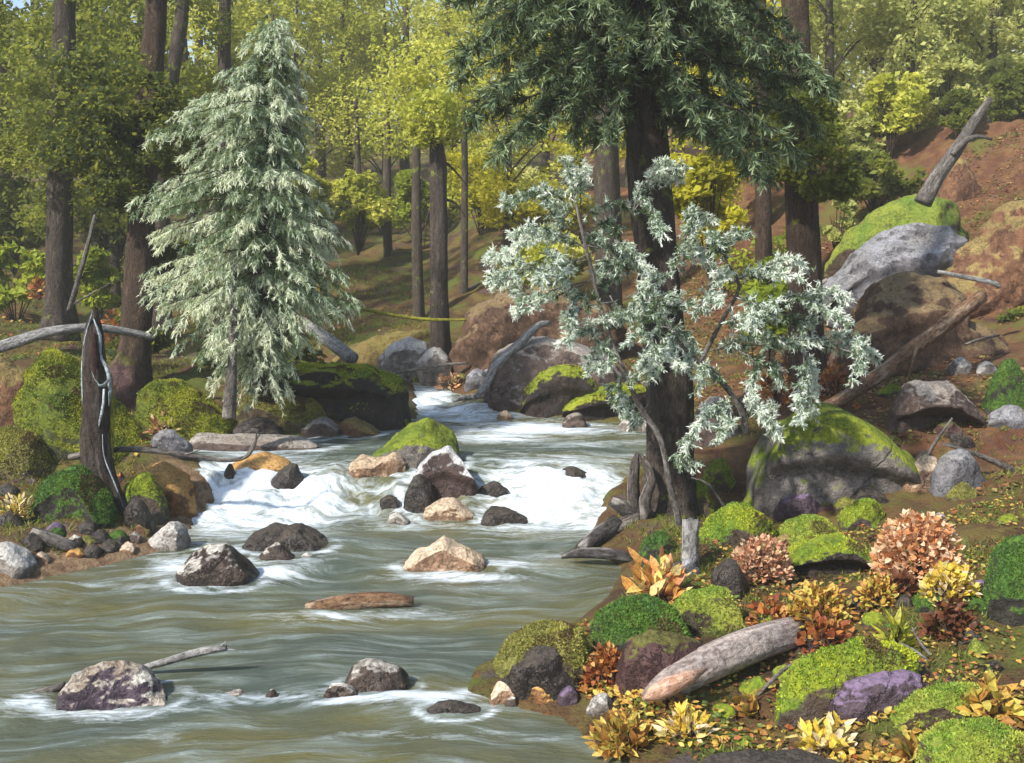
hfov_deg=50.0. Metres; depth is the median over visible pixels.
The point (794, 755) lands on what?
rock
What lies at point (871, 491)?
stone
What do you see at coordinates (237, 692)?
rock
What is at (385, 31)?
background tree
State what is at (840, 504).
stone
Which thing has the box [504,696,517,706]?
pebble
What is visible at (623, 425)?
rock
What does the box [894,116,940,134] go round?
bush
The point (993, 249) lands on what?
boulder
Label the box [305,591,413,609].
driftwood
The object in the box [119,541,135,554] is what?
pebble
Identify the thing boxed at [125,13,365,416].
silvery conifer
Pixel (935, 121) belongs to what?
bush
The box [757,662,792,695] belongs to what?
fallen branch
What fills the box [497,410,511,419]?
rock
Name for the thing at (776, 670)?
stone
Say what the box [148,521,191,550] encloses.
rock
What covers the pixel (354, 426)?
rock
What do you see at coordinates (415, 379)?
mossy rock
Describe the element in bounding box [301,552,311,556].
rock
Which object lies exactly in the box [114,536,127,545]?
stone
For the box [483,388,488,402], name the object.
rock
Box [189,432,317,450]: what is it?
rock
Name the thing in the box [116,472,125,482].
stone
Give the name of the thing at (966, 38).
background tree
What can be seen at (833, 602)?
autumn shrub
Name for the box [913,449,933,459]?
stone
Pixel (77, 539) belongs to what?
pebble
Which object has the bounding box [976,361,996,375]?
rock
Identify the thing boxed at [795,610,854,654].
autumn shrub
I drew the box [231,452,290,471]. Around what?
rock
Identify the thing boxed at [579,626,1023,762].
golden leaf litter
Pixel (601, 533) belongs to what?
driftwood
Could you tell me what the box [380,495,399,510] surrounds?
rock
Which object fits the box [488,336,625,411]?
boulder
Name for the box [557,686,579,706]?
rock
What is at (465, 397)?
driftwood
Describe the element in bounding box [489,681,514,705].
rock
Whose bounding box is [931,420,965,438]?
stone
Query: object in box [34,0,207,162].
background tree
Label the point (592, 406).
mossy boulder
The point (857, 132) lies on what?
bush
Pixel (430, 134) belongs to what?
tall tree
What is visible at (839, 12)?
background tree
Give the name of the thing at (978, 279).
dead branch
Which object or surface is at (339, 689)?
rock
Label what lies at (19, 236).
bush
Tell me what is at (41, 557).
pebble
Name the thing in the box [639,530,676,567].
mossy rock
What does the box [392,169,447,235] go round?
bush
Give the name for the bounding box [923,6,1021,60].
background tree
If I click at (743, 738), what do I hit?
stone
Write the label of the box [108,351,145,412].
mossy boulder
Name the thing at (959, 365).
rock
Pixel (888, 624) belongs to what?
stone
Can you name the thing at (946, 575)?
autumn shrub
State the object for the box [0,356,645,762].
stream water
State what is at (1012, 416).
rock
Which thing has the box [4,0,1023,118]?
sky
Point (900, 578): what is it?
autumn shrub
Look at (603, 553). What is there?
driftwood
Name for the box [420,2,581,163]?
background tree
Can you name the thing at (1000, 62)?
bush
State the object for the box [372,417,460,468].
mossy rock
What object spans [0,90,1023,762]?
forest floor
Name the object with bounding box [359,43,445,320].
tall tree
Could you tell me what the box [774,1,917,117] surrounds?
background tree
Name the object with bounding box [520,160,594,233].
bush
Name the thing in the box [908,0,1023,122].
background tree
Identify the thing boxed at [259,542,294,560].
rock
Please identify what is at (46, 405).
mossy boulder
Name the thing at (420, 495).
rock
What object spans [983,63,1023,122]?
bush
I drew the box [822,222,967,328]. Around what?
boulder
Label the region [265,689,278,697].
rock
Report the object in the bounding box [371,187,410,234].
bush
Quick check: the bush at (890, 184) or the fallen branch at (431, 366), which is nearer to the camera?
the fallen branch at (431, 366)
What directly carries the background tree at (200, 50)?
on the forest floor
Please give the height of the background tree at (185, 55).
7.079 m
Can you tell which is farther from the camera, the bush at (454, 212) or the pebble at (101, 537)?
the bush at (454, 212)
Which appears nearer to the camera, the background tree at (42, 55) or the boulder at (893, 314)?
the boulder at (893, 314)
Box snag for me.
[80,308,127,514]
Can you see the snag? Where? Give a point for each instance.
(97, 432)
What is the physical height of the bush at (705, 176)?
1.908 m
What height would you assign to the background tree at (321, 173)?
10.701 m
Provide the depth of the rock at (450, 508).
9.27 m
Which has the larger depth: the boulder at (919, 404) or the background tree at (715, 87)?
the background tree at (715, 87)
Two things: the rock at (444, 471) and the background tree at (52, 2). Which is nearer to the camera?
the rock at (444, 471)
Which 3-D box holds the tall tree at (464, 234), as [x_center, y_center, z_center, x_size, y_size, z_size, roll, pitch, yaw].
[-0.682,-3.291,19.187,1.686,4.180,1.281,-6,8,-41]
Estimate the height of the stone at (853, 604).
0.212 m
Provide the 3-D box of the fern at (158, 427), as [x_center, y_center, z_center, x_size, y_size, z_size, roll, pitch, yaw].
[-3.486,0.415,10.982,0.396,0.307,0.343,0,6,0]
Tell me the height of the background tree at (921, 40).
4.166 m
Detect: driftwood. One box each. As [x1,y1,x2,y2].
[29,682,65,692]
[30,527,78,551]
[143,641,237,668]
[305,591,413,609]
[452,394,482,401]
[561,547,632,561]
[575,515,621,548]
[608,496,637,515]
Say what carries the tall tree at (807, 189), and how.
on the forest floor
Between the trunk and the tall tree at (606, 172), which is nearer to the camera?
the trunk
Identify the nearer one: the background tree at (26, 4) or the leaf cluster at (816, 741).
the leaf cluster at (816, 741)
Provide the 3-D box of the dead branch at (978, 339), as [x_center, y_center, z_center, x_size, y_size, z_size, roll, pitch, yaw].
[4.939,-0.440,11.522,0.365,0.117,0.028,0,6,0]
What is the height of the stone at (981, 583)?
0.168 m
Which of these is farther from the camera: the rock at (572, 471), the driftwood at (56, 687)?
the rock at (572, 471)
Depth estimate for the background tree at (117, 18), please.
18.14 m
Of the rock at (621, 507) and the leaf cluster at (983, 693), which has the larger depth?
the rock at (621, 507)
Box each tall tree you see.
[0,0,169,341]
[34,0,217,383]
[152,0,240,335]
[185,0,274,324]
[303,84,391,250]
[322,72,406,256]
[351,24,487,356]
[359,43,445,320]
[431,71,515,293]
[503,17,622,314]
[668,74,750,291]
[709,0,787,317]
[754,0,865,401]
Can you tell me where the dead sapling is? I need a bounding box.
[67,215,120,310]
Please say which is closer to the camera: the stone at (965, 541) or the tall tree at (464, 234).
the stone at (965, 541)
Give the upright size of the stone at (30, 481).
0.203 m
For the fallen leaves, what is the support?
on the forest floor
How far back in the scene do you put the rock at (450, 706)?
5.35 m
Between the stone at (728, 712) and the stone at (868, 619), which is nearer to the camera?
the stone at (728, 712)
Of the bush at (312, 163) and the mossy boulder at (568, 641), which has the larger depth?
the bush at (312, 163)
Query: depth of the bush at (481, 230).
21.57 m
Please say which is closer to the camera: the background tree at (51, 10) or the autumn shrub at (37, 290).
the autumn shrub at (37, 290)
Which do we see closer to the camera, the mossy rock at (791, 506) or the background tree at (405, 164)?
the mossy rock at (791, 506)
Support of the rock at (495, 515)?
on the stream water
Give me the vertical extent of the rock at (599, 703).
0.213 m
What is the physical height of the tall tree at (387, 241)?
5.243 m
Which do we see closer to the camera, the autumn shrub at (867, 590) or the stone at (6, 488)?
the autumn shrub at (867, 590)
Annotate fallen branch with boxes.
[68,430,261,461]
[335,303,466,320]
[393,362,468,373]
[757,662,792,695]
[900,627,931,663]
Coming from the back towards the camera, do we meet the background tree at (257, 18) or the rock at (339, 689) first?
the background tree at (257, 18)
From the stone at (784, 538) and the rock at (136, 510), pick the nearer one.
the stone at (784, 538)
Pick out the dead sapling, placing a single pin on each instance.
(71, 303)
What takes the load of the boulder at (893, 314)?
on the forest floor
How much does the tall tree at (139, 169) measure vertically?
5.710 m
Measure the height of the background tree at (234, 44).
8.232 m
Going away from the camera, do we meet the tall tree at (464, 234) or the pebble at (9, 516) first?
the pebble at (9, 516)
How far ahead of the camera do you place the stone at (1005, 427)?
9.47 m
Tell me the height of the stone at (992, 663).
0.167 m
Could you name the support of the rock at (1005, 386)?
on the forest floor
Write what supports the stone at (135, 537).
on the forest floor
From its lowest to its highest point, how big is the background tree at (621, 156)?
8.747 m
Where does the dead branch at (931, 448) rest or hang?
on the forest floor
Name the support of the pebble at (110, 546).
on the forest floor
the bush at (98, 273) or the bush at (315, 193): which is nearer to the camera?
the bush at (98, 273)
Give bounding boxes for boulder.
[0,356,24,426]
[0,425,53,483]
[10,347,150,465]
[28,464,117,528]
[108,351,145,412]
[123,472,170,520]
[135,378,235,439]
[148,461,197,516]
[234,389,327,431]
[269,360,411,430]
[331,329,429,366]
[449,287,629,376]
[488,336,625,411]
[493,619,591,683]
[519,364,597,417]
[562,381,645,420]
[589,592,693,651]
[742,402,921,516]
[771,636,919,729]
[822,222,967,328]
[829,271,1009,384]
[882,380,985,434]
[914,715,1023,762]
[940,200,1023,319]
[981,534,1023,626]
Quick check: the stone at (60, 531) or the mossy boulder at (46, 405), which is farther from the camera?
the mossy boulder at (46, 405)
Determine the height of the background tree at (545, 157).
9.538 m
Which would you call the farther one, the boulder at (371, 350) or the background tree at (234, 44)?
the background tree at (234, 44)
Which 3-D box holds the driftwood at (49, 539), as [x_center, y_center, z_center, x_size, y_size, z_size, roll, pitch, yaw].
[-3.329,1.157,7.987,0.348,0.196,0.100,0,6,0]
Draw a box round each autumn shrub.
[25,275,44,299]
[101,308,119,342]
[579,640,620,692]
[726,532,794,583]
[744,593,788,625]
[756,369,795,409]
[784,579,858,638]
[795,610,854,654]
[812,356,860,408]
[852,572,898,611]
[866,508,967,579]
[880,566,919,603]
[917,596,982,643]
[918,560,982,606]
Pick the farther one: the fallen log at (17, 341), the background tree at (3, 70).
the background tree at (3, 70)
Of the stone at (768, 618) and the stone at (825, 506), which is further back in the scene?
the stone at (825, 506)
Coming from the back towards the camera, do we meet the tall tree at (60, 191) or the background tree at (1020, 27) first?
the background tree at (1020, 27)
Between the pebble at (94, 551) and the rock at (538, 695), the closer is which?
the rock at (538, 695)
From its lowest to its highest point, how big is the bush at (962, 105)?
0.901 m
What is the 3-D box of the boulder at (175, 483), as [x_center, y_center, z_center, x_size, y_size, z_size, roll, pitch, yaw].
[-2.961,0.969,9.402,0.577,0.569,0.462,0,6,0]
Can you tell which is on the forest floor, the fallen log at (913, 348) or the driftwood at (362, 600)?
the fallen log at (913, 348)
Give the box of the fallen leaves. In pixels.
[575,493,1023,762]
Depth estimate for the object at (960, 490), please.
8.22 m
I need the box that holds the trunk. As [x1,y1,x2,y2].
[222,259,236,418]
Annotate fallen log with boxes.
[0,323,152,352]
[297,316,358,362]
[641,616,807,703]
[823,291,986,406]
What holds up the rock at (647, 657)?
on the forest floor
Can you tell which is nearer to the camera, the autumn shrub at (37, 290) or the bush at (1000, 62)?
the autumn shrub at (37, 290)
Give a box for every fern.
[0,491,35,519]
[142,408,179,434]
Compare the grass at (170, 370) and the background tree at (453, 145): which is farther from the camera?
the background tree at (453, 145)
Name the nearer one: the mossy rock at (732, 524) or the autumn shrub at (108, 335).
the mossy rock at (732, 524)
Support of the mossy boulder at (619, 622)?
on the forest floor
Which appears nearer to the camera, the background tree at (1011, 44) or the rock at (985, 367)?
the rock at (985, 367)
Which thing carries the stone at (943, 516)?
on the forest floor
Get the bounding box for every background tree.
[0,0,143,268]
[0,0,210,307]
[0,1,80,158]
[4,0,133,217]
[7,0,195,242]
[9,0,50,155]
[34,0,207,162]
[105,0,275,246]
[124,0,332,204]
[169,1,301,167]
[192,0,361,141]
[203,0,385,179]
[237,0,397,179]
[293,0,445,207]
[309,0,486,202]
[312,0,464,186]
[377,0,539,180]
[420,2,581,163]
[421,1,588,179]
[428,0,592,268]
[519,80,588,190]
[561,11,697,187]
[620,8,721,154]
[674,1,813,188]
[698,0,840,224]
[710,0,896,118]
[752,0,924,146]
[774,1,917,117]
[781,0,951,138]
[855,0,975,133]
[861,1,923,125]
[891,1,1021,74]
[897,0,1020,124]
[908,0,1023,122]
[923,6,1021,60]
[972,0,1023,118]
[979,2,1023,54]
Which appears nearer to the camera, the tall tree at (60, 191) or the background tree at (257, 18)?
the tall tree at (60, 191)
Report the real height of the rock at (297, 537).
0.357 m
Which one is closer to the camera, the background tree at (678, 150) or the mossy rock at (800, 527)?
the mossy rock at (800, 527)
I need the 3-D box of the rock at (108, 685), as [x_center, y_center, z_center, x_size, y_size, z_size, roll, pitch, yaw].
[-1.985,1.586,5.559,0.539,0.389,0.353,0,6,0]
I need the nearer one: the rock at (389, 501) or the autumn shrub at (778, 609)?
the autumn shrub at (778, 609)
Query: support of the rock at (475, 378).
on the forest floor
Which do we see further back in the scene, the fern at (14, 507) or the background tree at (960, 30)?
the background tree at (960, 30)
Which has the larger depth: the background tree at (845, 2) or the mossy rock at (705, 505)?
the background tree at (845, 2)
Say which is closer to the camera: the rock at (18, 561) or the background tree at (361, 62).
the rock at (18, 561)
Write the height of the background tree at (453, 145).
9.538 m
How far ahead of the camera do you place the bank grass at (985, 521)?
6.04 m
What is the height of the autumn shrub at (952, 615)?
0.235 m
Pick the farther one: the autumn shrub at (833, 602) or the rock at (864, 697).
the autumn shrub at (833, 602)
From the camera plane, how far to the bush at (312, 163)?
20.70 m
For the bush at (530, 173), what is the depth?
26.30 m
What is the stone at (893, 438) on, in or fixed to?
on the forest floor
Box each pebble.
[0,510,24,525]
[20,532,45,552]
[34,551,50,563]
[46,521,65,531]
[66,546,84,557]
[69,534,84,547]
[77,520,98,535]
[83,544,103,558]
[91,529,111,544]
[100,539,120,553]
[109,530,128,540]
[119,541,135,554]
[134,525,150,536]
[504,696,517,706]
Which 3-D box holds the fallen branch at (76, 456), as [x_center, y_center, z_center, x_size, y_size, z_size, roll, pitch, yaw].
[-2.851,0.532,9.021,1.586,0.265,0.068,0,6,0]
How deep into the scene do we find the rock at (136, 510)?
8.52 m
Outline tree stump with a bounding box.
[681,517,698,566]
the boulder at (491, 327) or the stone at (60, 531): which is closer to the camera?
the stone at (60, 531)
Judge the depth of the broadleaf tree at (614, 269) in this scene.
7.83 m
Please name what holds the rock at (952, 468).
on the forest floor
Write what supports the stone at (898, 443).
on the forest floor
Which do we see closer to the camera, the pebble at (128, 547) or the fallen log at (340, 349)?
the pebble at (128, 547)
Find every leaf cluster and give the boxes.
[434,371,460,390]
[581,707,661,760]
[621,545,691,603]
[652,698,720,746]
[730,688,758,721]
[782,710,861,760]
[869,606,927,646]
[887,727,918,762]
[956,669,1023,722]
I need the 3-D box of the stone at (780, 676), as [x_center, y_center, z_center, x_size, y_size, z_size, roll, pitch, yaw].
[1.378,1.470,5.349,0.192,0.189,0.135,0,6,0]
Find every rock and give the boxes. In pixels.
[0,541,36,578]
[56,660,166,710]
[122,498,155,534]
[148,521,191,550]
[150,429,192,459]
[175,543,259,586]
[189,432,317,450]
[224,463,235,478]
[225,689,245,695]
[231,416,283,434]
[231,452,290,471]
[242,522,327,550]
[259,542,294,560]
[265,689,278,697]
[271,463,303,488]
[300,417,340,437]
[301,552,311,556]
[323,682,360,697]
[338,416,380,435]
[345,658,408,691]
[348,452,406,478]
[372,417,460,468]
[378,336,429,381]
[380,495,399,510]
[387,512,409,525]
[403,474,436,513]
[403,535,486,571]
[410,375,418,382]
[413,446,478,498]
[416,347,452,386]
[423,497,473,520]
[427,699,480,713]
[464,368,485,391]
[478,481,508,497]
[481,506,527,525]
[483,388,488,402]
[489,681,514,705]
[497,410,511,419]
[499,645,579,701]
[528,687,553,703]
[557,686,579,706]
[562,412,587,427]
[562,466,586,477]
[586,692,612,715]
[614,629,703,696]
[618,414,645,432]
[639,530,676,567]
[672,584,743,635]
[681,558,700,574]
[694,396,741,447]
[696,480,714,516]
[699,501,777,548]
[699,748,839,762]
[702,457,735,493]
[710,558,748,599]
[733,392,759,418]
[772,494,819,521]
[776,514,839,546]
[787,532,878,575]
[826,669,924,725]
[837,497,884,532]
[889,680,989,731]
[903,454,937,491]
[912,589,944,612]
[929,449,986,496]
[936,158,980,202]
[947,357,972,374]
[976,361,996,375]
[980,359,1023,414]
[986,405,1023,428]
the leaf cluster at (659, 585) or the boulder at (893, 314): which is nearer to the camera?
the leaf cluster at (659, 585)
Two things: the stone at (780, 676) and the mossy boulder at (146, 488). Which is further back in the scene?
the mossy boulder at (146, 488)
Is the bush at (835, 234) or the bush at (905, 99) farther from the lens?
the bush at (905, 99)
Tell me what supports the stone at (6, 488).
on the forest floor
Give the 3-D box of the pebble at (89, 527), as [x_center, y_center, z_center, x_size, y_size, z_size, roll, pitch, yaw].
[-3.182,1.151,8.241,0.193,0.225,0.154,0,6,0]
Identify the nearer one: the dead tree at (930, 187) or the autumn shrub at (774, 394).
the autumn shrub at (774, 394)
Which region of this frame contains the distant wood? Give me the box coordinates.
[18,0,1011,173]
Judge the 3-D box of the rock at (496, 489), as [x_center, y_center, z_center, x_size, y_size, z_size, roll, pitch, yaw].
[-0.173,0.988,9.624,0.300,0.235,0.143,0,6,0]
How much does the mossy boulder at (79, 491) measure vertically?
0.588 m
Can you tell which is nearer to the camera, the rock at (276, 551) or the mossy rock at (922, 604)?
the mossy rock at (922, 604)
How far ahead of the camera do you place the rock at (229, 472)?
9.71 m
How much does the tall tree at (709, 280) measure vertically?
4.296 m
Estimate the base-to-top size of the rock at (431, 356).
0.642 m
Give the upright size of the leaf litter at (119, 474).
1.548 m
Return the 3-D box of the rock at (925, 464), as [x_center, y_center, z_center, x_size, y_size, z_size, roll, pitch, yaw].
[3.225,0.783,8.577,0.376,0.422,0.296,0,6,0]
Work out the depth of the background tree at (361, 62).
30.76 m
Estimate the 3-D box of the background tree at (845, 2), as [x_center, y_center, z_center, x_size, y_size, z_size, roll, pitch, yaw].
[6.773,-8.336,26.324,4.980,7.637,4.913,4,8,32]
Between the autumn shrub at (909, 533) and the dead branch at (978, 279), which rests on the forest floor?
the autumn shrub at (909, 533)
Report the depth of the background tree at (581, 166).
36.29 m
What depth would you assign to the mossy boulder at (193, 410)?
11.04 m
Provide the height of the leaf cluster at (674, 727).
0.201 m
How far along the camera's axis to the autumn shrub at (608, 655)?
5.43 m
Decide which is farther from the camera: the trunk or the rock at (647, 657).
the trunk
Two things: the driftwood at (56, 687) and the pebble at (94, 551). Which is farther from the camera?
the pebble at (94, 551)
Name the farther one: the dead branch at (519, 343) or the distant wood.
the distant wood
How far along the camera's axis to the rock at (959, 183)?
16.66 m
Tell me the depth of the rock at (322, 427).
11.29 m
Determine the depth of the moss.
15.17 m
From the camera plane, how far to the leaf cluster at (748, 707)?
5.15 m
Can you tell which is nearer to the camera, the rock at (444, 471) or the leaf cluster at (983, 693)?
the leaf cluster at (983, 693)
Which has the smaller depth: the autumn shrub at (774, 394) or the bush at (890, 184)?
the autumn shrub at (774, 394)
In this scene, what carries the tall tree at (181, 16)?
on the forest floor
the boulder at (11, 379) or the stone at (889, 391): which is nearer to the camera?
the boulder at (11, 379)
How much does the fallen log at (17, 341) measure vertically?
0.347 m
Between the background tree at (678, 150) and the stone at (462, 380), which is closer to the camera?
the stone at (462, 380)
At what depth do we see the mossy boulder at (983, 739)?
4.18 m
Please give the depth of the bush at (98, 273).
16.85 m
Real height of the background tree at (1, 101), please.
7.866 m
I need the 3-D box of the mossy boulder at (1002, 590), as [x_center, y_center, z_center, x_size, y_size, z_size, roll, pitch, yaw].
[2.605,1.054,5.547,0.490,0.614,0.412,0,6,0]
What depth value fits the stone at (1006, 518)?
7.40 m
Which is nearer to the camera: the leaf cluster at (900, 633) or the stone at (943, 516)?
the leaf cluster at (900, 633)
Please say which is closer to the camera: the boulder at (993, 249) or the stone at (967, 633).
the stone at (967, 633)
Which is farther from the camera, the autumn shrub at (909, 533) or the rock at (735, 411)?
the rock at (735, 411)
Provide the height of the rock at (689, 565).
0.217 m
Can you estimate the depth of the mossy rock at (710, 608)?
6.06 m
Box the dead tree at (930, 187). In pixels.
[914,96,992,206]
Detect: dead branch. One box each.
[473,320,585,398]
[926,417,952,454]
[937,270,1000,288]
[942,442,1019,472]
[965,334,999,344]
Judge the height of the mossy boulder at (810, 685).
0.511 m
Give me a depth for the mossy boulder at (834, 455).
8.50 m
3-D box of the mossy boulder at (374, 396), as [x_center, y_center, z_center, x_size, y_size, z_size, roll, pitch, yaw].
[-1.869,0.269,11.862,1.560,0.999,0.624,0,6,0]
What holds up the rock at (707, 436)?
on the forest floor
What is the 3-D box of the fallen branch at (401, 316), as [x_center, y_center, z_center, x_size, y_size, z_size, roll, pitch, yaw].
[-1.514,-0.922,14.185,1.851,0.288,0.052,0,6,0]
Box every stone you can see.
[0,483,19,496]
[25,478,36,483]
[50,528,65,536]
[82,535,97,545]
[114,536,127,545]
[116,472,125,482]
[128,531,143,543]
[149,510,164,524]
[451,372,465,387]
[712,703,735,720]
[735,735,757,746]
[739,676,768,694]
[758,614,770,622]
[772,664,786,675]
[777,534,789,546]
[777,669,788,681]
[819,502,832,511]
[833,496,854,512]
[843,595,869,615]
[849,485,888,503]
[862,611,885,627]
[876,383,899,398]
[884,621,908,629]
[888,435,900,441]
[893,593,913,607]
[894,440,902,446]
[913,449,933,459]
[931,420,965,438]
[935,512,945,519]
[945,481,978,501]
[949,432,974,447]
[951,537,973,551]
[955,595,985,613]
[957,630,983,644]
[967,638,990,657]
[975,579,983,590]
[983,660,1004,671]
[996,513,1018,524]
[1000,425,1011,430]
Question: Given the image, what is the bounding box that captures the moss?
[823,194,966,278]
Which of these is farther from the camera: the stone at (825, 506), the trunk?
the trunk
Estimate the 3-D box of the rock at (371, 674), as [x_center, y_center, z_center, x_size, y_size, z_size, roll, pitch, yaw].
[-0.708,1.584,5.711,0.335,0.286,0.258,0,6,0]
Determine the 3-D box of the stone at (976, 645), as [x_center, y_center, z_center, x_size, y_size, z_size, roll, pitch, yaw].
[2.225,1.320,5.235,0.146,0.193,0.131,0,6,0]
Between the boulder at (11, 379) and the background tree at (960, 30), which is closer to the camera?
the boulder at (11, 379)
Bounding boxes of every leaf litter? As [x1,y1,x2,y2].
[0,305,417,516]
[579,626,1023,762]
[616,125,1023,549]
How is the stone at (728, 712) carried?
on the forest floor
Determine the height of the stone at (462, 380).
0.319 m
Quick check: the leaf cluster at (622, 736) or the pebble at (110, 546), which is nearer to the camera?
the leaf cluster at (622, 736)
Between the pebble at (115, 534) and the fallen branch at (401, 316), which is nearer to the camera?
the pebble at (115, 534)
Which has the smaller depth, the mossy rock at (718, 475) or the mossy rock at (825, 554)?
the mossy rock at (825, 554)
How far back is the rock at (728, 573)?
6.51 m
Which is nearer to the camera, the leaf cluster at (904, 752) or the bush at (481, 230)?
the leaf cluster at (904, 752)
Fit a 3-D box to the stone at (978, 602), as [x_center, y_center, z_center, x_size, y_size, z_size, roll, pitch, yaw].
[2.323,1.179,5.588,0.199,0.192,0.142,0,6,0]
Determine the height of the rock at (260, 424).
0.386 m
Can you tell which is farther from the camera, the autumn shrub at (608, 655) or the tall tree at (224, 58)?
the tall tree at (224, 58)
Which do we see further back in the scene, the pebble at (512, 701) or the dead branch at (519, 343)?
the dead branch at (519, 343)
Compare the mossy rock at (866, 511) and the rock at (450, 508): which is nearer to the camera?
the mossy rock at (866, 511)
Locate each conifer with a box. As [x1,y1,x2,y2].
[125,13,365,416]
[438,0,844,533]
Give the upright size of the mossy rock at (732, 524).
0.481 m
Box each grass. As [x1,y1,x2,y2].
[0,252,450,555]
[587,497,1023,762]
[617,122,1023,543]
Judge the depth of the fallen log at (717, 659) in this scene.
5.30 m
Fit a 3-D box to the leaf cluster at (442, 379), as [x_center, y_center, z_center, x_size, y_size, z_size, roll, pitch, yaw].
[-0.794,-0.014,14.134,0.426,0.258,0.347,0,6,0]
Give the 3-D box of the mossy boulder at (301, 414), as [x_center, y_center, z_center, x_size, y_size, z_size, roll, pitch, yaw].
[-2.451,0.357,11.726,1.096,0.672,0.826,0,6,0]
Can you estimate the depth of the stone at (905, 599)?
5.73 m
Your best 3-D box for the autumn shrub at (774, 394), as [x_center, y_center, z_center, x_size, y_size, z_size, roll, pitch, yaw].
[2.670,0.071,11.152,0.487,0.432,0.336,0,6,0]
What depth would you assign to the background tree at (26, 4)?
30.41 m
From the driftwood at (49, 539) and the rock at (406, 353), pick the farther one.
the rock at (406, 353)
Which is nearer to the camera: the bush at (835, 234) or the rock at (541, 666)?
the rock at (541, 666)
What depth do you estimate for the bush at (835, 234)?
15.80 m
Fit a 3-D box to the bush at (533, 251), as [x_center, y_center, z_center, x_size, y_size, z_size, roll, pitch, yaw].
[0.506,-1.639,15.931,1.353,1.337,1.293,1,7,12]
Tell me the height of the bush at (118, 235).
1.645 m
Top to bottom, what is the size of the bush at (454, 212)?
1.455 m
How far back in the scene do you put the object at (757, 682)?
5.28 m
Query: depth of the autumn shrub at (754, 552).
6.75 m
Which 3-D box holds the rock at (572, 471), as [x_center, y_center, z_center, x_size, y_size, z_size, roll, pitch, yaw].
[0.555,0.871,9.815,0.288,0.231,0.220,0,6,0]
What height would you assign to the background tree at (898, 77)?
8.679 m
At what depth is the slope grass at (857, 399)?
11.37 m
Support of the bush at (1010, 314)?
on the forest floor
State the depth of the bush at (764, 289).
12.86 m
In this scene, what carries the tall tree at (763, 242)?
on the forest floor
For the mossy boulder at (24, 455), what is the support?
on the forest floor
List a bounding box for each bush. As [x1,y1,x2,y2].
[0,173,45,274]
[0,239,44,321]
[73,244,121,319]
[80,186,127,275]
[105,305,173,360]
[172,228,210,303]
[194,331,327,383]
[288,153,334,250]
[307,177,350,229]
[330,169,398,255]
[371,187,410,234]
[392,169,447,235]
[421,181,473,228]
[447,147,517,235]
[503,164,540,202]
[503,223,594,289]
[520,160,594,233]
[670,125,749,276]
[740,256,787,364]
[820,199,858,249]
[835,99,885,157]
[845,147,927,212]
[852,71,932,157]
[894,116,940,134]
[919,42,990,116]
[927,69,974,124]
[937,88,980,138]
[972,52,1023,121]
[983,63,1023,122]
[984,306,1023,325]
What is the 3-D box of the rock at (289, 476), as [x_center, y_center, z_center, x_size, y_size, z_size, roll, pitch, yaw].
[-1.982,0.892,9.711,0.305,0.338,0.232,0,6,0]
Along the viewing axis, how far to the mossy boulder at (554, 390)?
12.40 m
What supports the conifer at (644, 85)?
on the forest floor
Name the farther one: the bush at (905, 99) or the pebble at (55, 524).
the bush at (905, 99)
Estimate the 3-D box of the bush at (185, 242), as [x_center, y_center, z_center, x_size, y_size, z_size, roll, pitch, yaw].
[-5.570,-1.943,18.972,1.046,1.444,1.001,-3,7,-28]
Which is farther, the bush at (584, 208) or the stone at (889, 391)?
the bush at (584, 208)
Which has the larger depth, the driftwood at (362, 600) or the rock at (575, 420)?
the rock at (575, 420)
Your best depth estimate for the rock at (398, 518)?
9.13 m
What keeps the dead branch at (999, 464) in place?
on the forest floor
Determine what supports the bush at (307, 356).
on the forest floor
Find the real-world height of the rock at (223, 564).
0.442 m
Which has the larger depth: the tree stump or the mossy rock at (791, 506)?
the mossy rock at (791, 506)
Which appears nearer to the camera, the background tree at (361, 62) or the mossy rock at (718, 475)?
the mossy rock at (718, 475)
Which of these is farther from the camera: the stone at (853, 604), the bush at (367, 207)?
the bush at (367, 207)
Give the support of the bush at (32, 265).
on the forest floor
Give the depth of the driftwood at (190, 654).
5.78 m
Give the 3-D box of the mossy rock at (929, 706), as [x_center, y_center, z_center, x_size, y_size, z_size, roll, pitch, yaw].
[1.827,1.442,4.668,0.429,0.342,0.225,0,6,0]
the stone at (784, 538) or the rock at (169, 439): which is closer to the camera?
the stone at (784, 538)
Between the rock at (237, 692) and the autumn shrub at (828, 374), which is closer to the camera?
the rock at (237, 692)
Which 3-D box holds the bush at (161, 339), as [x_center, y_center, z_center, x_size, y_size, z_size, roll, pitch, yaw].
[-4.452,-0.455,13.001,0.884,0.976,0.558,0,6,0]
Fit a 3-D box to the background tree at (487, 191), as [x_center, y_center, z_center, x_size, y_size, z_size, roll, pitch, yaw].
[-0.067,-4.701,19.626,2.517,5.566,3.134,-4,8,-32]
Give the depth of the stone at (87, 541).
8.12 m
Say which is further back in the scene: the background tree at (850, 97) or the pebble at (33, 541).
the background tree at (850, 97)
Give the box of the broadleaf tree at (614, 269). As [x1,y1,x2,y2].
[480,154,883,525]
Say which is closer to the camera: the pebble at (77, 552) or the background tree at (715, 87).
the pebble at (77, 552)
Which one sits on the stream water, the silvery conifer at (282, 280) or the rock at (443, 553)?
the rock at (443, 553)
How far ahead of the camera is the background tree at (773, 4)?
18.25 m
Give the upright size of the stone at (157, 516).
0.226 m
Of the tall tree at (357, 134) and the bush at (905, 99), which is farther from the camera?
the tall tree at (357, 134)
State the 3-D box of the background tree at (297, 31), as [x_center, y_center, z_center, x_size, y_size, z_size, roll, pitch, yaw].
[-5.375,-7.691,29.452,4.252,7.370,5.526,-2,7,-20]

